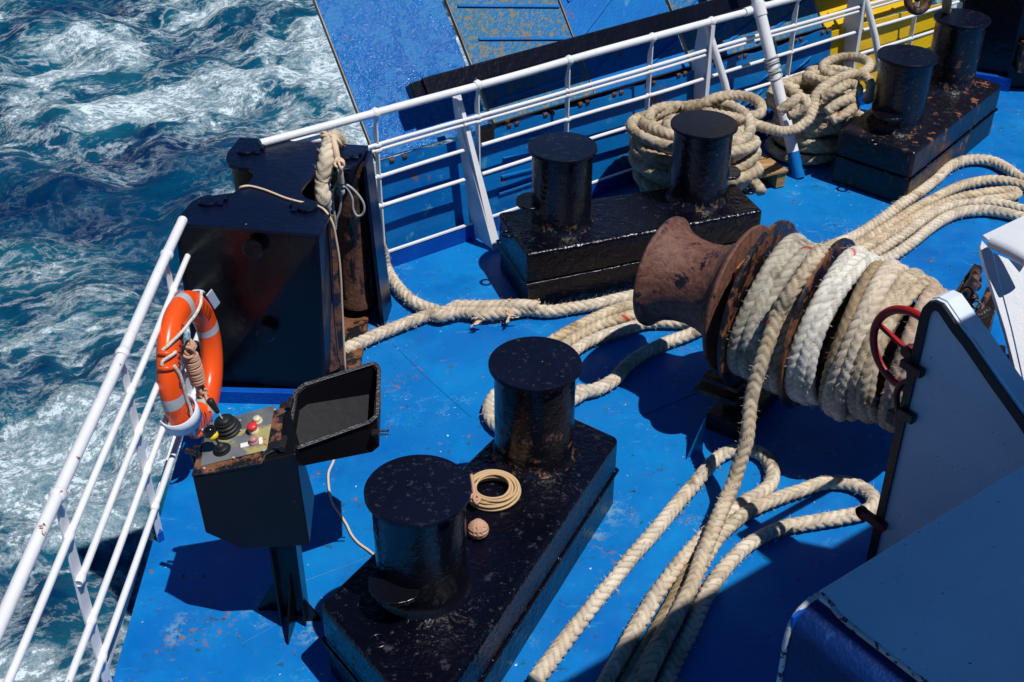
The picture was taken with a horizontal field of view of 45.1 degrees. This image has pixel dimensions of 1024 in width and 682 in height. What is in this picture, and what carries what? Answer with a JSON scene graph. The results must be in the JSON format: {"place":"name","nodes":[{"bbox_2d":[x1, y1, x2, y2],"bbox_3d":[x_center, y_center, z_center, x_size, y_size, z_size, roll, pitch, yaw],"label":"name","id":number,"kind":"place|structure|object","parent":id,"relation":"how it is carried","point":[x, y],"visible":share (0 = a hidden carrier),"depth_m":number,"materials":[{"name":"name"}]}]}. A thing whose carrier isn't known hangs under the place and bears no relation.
{"place":"outdoors","nodes":[
{"label":"outdoors","id":0,"kind":"place"},
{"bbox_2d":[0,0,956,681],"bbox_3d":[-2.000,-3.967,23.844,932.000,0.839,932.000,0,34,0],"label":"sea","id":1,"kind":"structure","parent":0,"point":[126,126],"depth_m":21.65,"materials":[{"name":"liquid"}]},
{"bbox_2d":[113,87,1023,681],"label":"deck","id":2,"kind":"structure","parent":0,"point":[197,615],"depth_m":5.95,"materials":[{"name":"paint"}]},
{"bbox_2d":[0,216,198,681],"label":"side railing","id":3,"kind":"object","parent":2,"relation":"on","point":[53,506],"visible":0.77,"depth_m":4.83,"materials":[{"name":"white metal"}]},
{"bbox_2d":[160,289,219,435],"bbox_3d":[-1.528,0.083,5.839,0.174,0.427,0.714,0,34,0],"label":"lifebuoy bracket","id":4,"kind":"object","parent":3,"relation":"attached to","point":[190,425],"visible":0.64,"depth_m":5.68,"materials":[{"name":"white metal"}]},
{"bbox_2d":[156,290,222,438],"bbox_3d":[-1.525,0.109,5.857,0.149,0.699,0.695,2,34,3],"label":"lifebuoy","id":5,"kind":"object","parent":4,"relation":"hanging from","point":[184,310],"visible":0.91,"depth_m":5.66,"materials":[{"name":"orange plastic"}]},
{"bbox_2d":[181,338,210,411],"bbox_3d":[-1.508,0.162,5.900,0.111,0.359,0.132,0,34,0],"label":"buoy line","id":6,"kind":"object","parent":5,"relation":"in","point":[194,366],"visible":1,"depth_m":5.86,"materials":[{"name":"beige fabric"}]},
{"bbox_2d":[98,436,175,681],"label":"deck edge strip","id":7,"kind":"object","parent":2,"relation":"attached to","point":[114,642],"depth_m":5.21,"materials":[{"name":"white paint"}]},
{"bbox_2d":[174,138,391,403],"bbox_3d":[-1.205,-0.404,6.646,0.989,1.053,1.118,0,34,0],"label":"roller fairlead","id":8,"kind":"object","parent":2,"relation":"on","point":[263,265],"visible":0.91,"depth_m":6.31,"materials":[{"name":"black paint"}]},
{"bbox_2d":[314,128,348,214],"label":"hanging rope","id":9,"kind":"object","parent":8,"relation":"hanging from","point":[329,158],"visible":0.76,"depth_m":6.46,"materials":[{"name":"beige fabric"}]},
{"bbox_2d":[331,178,365,229],"bbox_3d":[-0.882,-0.741,6.650,0.183,0.320,0.056,0,34,0],"label":"grey cord","id":10,"kind":"object","parent":8,"relation":"hanging from","point":[340,190],"visible":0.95,"depth_m":6.62,"materials":[{"name":"grey fabric"}]},
{"bbox_2d":[184,361,388,644],"bbox_3d":[-0.847,0.650,5.098,0.890,1.029,0.501,-17,37,-23],"label":"control box","id":11,"kind":"object","parent":2,"relation":"on","point":[252,483],"visible":1,"depth_m":4.90,"materials":[{"name":"black paint"}]},
{"bbox_2d":[239,185,374,554],"bbox_3d":[-0.889,0.035,6.004,0.376,1.053,1.875,-14,36,-19],"label":"thin line","id":12,"kind":"object","parent":2,"relation":"on","point":[344,358],"visible":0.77,"depth_m":6.17,"materials":[{"name":"beige fabric"}]},
{"bbox_2d":[384,241,537,313],"bbox_3d":[-0.392,-0.349,7.175,1.115,0.405,0.378,15,37,21],"label":"mooring rope","id":13,"kind":"object","parent":2,"relation":"on","point":[403,293],"visible":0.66,"depth_m":7.14,"materials":[{"name":"beige fabric"}]},
{"bbox_2d":[321,336,618,681],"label":"double bollard","id":14,"kind":"object","parent":2,"relation":"on","point":[431,589],"visible":1,"depth_m":4.84,"materials":[{"name":"black metal"}]},
{"bbox_2d":[467,469,520,539],"bbox_3d":[-0.083,0.675,5.192,0.246,0.091,0.435,0,34,0],"label":"heaving line","id":15,"kind":"object","parent":14,"relation":"on","point":[477,528],"visible":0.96,"depth_m":5.20,"materials":[{"name":"beige fabric"}]},
{"bbox_2d":[312,0,940,249],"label":"stern ramp","id":16,"kind":"structure","parent":2,"relation":"attached to","point":[387,52],"depth_m":7.99,"materials":[{"name":"blue paint"}]},
{"bbox_2d":[388,89,865,266],"bbox_3d":[2.871,-1.963,9.798,9.020,0.122,0.020,-22,40,-29],"label":"deck coaming","id":17,"kind":"object","parent":2,"relation":"on","point":[423,247],"depth_m":7.87,"materials":[{"name":"blue paint"}]},
{"bbox_2d":[258,0,962,240],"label":"stern railing","id":18,"kind":"object","parent":17,"relation":"on","point":[477,86],"visible":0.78,"depth_m":7.84,"materials":[{"name":"white metal"}]},
{"bbox_2d":[291,134,321,142],"bbox_3d":[-1.145,-1.099,6.966,0.200,0.110,0.090,-6,34,-8],"label":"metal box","id":19,"kind":"object","parent":18,"relation":"attached to","point":[313,138],"visible":0.18,"depth_m":6.93,"materials":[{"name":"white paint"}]},
{"bbox_2d":[452,95,499,249],"bbox_3d":[-0.214,-1.043,7.651,0.331,0.972,0.091,21,39,28],"label":"railing stay","id":20,"kind":"object","parent":18,"relation":"attached to","point":[482,220],"visible":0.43,"depth_m":7.70,"materials":[{"name":"white paint"}]},
{"bbox_2d":[904,0,932,14],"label":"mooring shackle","id":21,"kind":"object","parent":18,"relation":"hanging from","point":[912,8],"visible":1,"depth_m":8.79,"materials":[{"name":"metal"}]},
{"bbox_2d":[940,0,951,13],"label":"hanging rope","id":22,"kind":"object","parent":18,"relation":"attached to","point":[946,6],"visible":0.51,"depth_m":8.78,"materials":[{"name":"grey"}]},
{"bbox_2d":[496,110,761,304],"bbox_3d":[0.728,-0.824,7.416,1.680,0.890,0.567,-12,36,-17],"label":"double bollard","id":23,"kind":"object","parent":2,"relation":"on","point":[564,237],"visible":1,"depth_m":7.25,"materials":[{"name":"black metal"}]},
{"bbox_2d":[528,443,779,681],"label":"mooring rope","id":24,"kind":"object","parent":2,"relation":"on","point":[577,624],"visible":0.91,"depth_m":5.36,"materials":[{"name":"beige fabric"}]},
{"bbox_2d":[618,564,690,681],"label":"mooring rope","id":25,"kind":"object","parent":2,"relation":"on","point":[652,629],"visible":0.59,"depth_m":5.13,"materials":[{"name":"beige fabric"}]},
{"bbox_2d":[345,152,1023,353],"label":"mooring rope","id":26,"kind":"object","parent":2,"relation":"on","point":[393,328],"visible":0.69,"depth_m":7.17,"materials":[{"name":"beige fabric"}]},
{"bbox_2d":[631,153,787,187],"bbox_3d":[1.329,-1.214,8.660,0.915,0.131,0.770,-15,37,-21],"label":"wooden pallet","id":27,"kind":"object","parent":2,"relation":"on","point":[774,173],"visible":0.2,"depth_m":8.54,"materials":[{"name":"brown wood"}]},
{"bbox_2d":[626,69,875,195],"bbox_3d":[1.710,-1.331,8.202,1.999,0.651,0.976,-11,35,-15],"label":"rope coil","id":28,"kind":"object","parent":27,"relation":"on","point":[650,131],"visible":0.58,"depth_m":7.99,"materials":[{"name":"beige fabric"}]},
{"bbox_2d":[691,25,732,100],"bbox_3d":[1.451,-1.722,8.617,0.482,1.018,0.118,15,37,21],"label":"braced stanchion","id":29,"kind":"object","parent":2,"relation":"on","point":[705,39],"visible":0.41,"depth_m":8.51,"materials":[{"name":"white paint"}]},
{"bbox_2d":[480,197,1023,431],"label":"mooring rope","id":30,"kind":"object","parent":2,"relation":"on","point":[580,346],"visible":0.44,"depth_m":7.04,"materials":[{"name":"beige fabric"}]},
{"bbox_2d":[626,473,879,681],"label":"mooring rope","id":31,"kind":"object","parent":2,"relation":"on","point":[728,563],"visible":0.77,"depth_m":5.60,"materials":[{"name":"beige fabric"}]},
{"bbox_2d":[743,0,804,178],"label":"leaning pole","id":32,"kind":"object","parent":2,"relation":"on","point":[757,9],"visible":0.94,"depth_m":8.56,"materials":[{"name":"white metal"}]},
{"bbox_2d":[763,33,782,80],"bbox_3d":[1.850,-1.999,8.848,0.203,0.328,0.696,7,35,10],"label":"cord lashing","id":33,"kind":"object","parent":32,"relation":"attached to","point":[774,71],"visible":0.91,"depth_m":8.55,"materials":[{"name":"grey fabric"}]},
{"bbox_2d":[548,174,1023,340],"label":"mooring rope","id":34,"kind":"object","parent":2,"relation":"on","point":[947,191],"visible":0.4,"depth_m":8.09,"materials":[{"name":"beige fabric"}]},
{"bbox_2d":[561,186,1022,345],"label":"mooring rope","id":35,"kind":"object","parent":2,"relation":"on","point":[1012,193],"visible":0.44,"depth_m":7.92,"materials":[{"name":"beige fabric"}]},
{"bbox_2d":[576,203,1023,398],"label":"mooring rope","id":36,"kind":"object","parent":2,"relation":"on","point":[617,376],"visible":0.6,"depth_m":6.95,"materials":[{"name":"beige fabric"}]},
{"bbox_2d":[633,216,991,458],"bbox_3d":[1.410,-0.053,5.836,1.108,1.373,1.883,-28,43,-35],"label":"mooring winch","id":37,"kind":"object","parent":2,"relation":"on","point":[685,274],"visible":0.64,"depth_m":6.02,"materials":[{"name":"metal"}]},
{"bbox_2d":[631,237,846,681],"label":"hauling rope","id":38,"kind":"object","parent":37,"relation":"attached to","point":[653,660],"visible":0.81,"depth_m":5.59,"materials":[{"name":"beige fabric"}]},
{"bbox_2d":[726,232,816,379],"bbox_3d":[1.309,-0.146,6.035,0.237,0.783,0.780,25,41,32],"label":"wound rope","id":39,"kind":"object","parent":37,"relation":"attached to","point":[779,267],"visible":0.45,"depth_m":5.77,"materials":[{"name":"beige fabric"}]},
{"bbox_2d":[762,242,822,396],"bbox_3d":[1.417,-0.110,5.989,0.187,0.794,0.796,22,40,29],"label":"wound rope","id":40,"kind":"object","parent":37,"relation":"attached to","point":[770,382],"visible":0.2,"depth_m":5.73,"materials":[{"name":"beige fabric"}]},
{"bbox_2d":[784,244,883,407],"bbox_3d":[1.556,-0.050,5.895,0.190,0.838,0.823,26,42,33],"label":"wound rope","id":41,"kind":"object","parent":37,"relation":"attached to","point":[847,268],"visible":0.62,"depth_m":5.62,"materials":[{"name":"white fabric"}]},
{"bbox_2d":[818,258,884,409],"bbox_3d":[1.647,-0.032,5.863,0.113,0.781,0.782,20,39,27],"label":"wound rope","id":42,"kind":"object","parent":37,"relation":"attached to","point":[868,273],"visible":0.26,"depth_m":5.55,"materials":[{"name":"beige fabric"}]},
{"bbox_2d":[820,256,908,421],"bbox_3d":[1.700,-0.006,5.824,0.168,0.833,0.836,22,40,29],"label":"wound rope","id":43,"kind":"object","parent":37,"relation":"attached to","point":[886,275],"visible":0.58,"depth_m":5.53,"materials":[{"name":"beige fabric"}]},
{"bbox_2d":[846,268,938,425],"bbox_3d":[1.797,0.050,5.771,0.186,0.789,0.798,25,41,32],"label":"wound rope","id":44,"kind":"object","parent":37,"relation":"attached to","point":[908,287],"visible":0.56,"depth_m":5.52,"materials":[{"name":"beige fabric"}]},
{"bbox_2d":[877,282,953,432],"bbox_3d":[1.893,0.070,5.715,0.182,0.756,0.750,21,39,28],"label":"wound rope","id":45,"kind":"object","parent":37,"relation":"attached to","point":[930,291],"visible":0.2,"depth_m":5.47,"materials":[{"name":"beige fabric"}]},
{"bbox_2d":[764,51,874,164],"bbox_3d":[2.205,-1.642,8.851,0.834,0.695,0.995,0,34,0],"label":"rope coil","id":46,"kind":"object","parent":2,"relation":"on","point":[839,106],"visible":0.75,"depth_m":8.74,"materials":[{"name":"beige fabric"}]},
{"bbox_2d":[842,0,880,71],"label":"braced stanchion","id":47,"kind":"object","parent":2,"relation":"on","point":[853,22],"visible":0.35,"depth_m":9.32,"materials":[{"name":"white paint"}]},
{"bbox_2d":[776,466,1023,681],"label":"deck housing","id":48,"kind":"object","parent":2,"relation":"on","point":[940,599],"visible":1,"depth_m":3.43,"materials":[{"name":"blue paint"}]},
{"bbox_2d":[855,290,1023,561],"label":"console shield","id":49,"kind":"object","parent":48,"relation":"attached to","point":[954,418],"visible":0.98,"depth_m":4.65,"materials":[{"name":"white paint"}]},
{"bbox_2d":[832,8,1000,201],"bbox_3d":[2.942,-1.719,8.747,0.598,0.890,1.697,24,41,31],"label":"double bollard","id":50,"kind":"object","parent":2,"relation":"on","point":[932,110],"visible":0.99,"depth_m":8.45,"materials":[{"name":"black metal"}]},
{"bbox_2d":[956,263,1020,369],"bbox_3d":[2.379,-0.022,6.389,0.336,0.599,0.718,0,34,0],"label":"brake gear","id":51,"kind":"object","parent":2,"relation":"on","point":[970,285],"visible":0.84,"depth_m":6.33,"materials":[{"name":"black metal"}]},
{"bbox_2d":[957,0,1023,91],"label":"dark bulwark","id":52,"kind":"object","parent":2,"relation":"on","point":[1001,61],"visible":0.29,"depth_m":9.88,"materials":[{"name":"black paint"}]},
{"bbox_2d":[978,216,1023,379],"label":"white pedestal","id":53,"kind":"object","parent":2,"relation":"on","point":[1007,239],"visible":0.91,"depth_m":5.55,"materials":[{"name":"paint"}]}
]}

